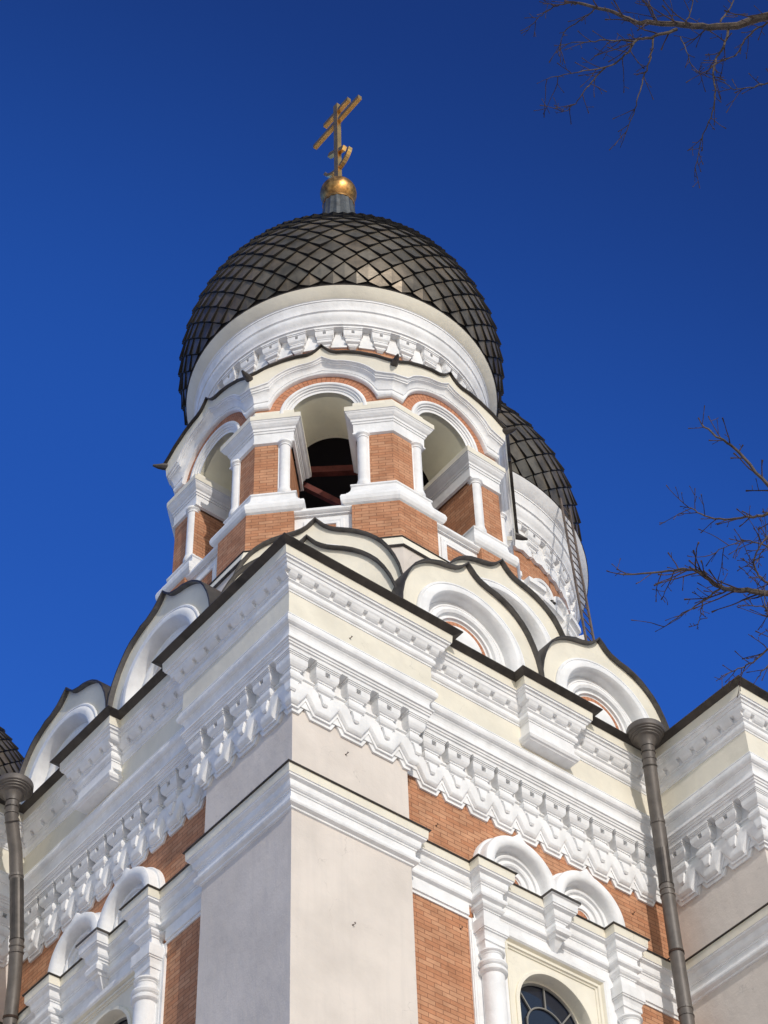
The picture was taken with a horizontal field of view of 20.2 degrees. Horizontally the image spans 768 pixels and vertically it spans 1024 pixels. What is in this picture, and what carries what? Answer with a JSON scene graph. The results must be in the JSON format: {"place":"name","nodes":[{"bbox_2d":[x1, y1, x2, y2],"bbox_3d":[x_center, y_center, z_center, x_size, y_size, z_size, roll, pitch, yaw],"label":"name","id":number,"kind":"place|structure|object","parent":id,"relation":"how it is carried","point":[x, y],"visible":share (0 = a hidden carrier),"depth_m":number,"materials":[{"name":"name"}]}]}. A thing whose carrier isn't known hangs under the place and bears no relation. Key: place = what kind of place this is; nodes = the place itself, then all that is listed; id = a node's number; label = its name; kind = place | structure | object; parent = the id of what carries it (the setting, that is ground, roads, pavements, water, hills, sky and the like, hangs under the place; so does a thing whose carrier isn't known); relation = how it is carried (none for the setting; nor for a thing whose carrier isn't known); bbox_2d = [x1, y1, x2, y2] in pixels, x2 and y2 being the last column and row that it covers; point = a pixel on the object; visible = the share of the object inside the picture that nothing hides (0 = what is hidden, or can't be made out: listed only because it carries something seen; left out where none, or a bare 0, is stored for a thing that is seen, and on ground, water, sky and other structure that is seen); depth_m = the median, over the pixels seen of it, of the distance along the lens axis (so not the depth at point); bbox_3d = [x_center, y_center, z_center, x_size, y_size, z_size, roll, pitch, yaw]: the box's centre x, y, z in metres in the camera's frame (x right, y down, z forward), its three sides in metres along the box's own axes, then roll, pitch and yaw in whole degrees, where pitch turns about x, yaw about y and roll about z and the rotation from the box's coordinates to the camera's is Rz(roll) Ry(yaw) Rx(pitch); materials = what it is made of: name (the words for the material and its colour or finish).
{"place":"outdoors","nodes":[
{"label":"outdoors","id":0,"kind":"place"},
{"bbox_2d":[0,95,767,1023],"bbox_3d":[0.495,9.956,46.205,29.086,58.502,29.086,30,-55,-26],"label":"cathedral","id":1,"kind":"structure","parent":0,"point":[344,739],"depth_m":31.61,"materials":[{"name":"beige paint"}]},
{"bbox_2d":[0,773,33,1023],"bbox_3d":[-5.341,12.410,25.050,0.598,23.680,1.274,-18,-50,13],"label":"downpipe","id":2,"kind":"object","parent":1,"relation":"attached to","point":[16,789],"visible":1,"depth_m":32.61,"materials":[{"name":"metal"}]},
{"bbox_2d":[114,1017,127,1023],"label":"window","id":3,"kind":"structure","parent":1,"relation":"in","point":[124,1020],"depth_m":29.60,"materials":[{"name":"black glass"}]},
{"bbox_2d":[520,983,577,1023],"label":"window","id":4,"kind":"structure","parent":1,"relation":"in","point":[539,1005],"depth_m":29.17,"materials":[{"name":"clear glass"}]},
{"bbox_2d":[559,497,594,640],"bbox_3d":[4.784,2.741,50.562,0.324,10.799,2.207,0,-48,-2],"label":"ladder","id":5,"kind":"object","parent":1,"relation":"attached to","point":[580,574],"visible":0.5,"depth_m":52.49,"materials":[{"name":"grey metal"}]},
{"bbox_2d":[626,718,694,1023],"bbox_3d":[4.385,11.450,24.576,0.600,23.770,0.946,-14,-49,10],"label":"downpipe","id":6,"kind":"object","parent":1,"relation":"attached to","point":[643,731],"visible":1,"depth_m":31.87,"materials":[{"name":"metal"}]},
{"bbox_2d":[0,0,767,757],"label":"sky","id":7,"kind":"structure","parent":0,"point":[144,143],"materials":[{"name":"blue"}]},
{"bbox_2d":[520,0,767,697],"bbox_3d":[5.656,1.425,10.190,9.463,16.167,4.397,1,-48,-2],"label":"bare tree","id":8,"kind":"object","parent":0,"point":[751,20],"visible":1,"depth_m":12.36,"materials":[{"name":"brown plant"}]}
]}

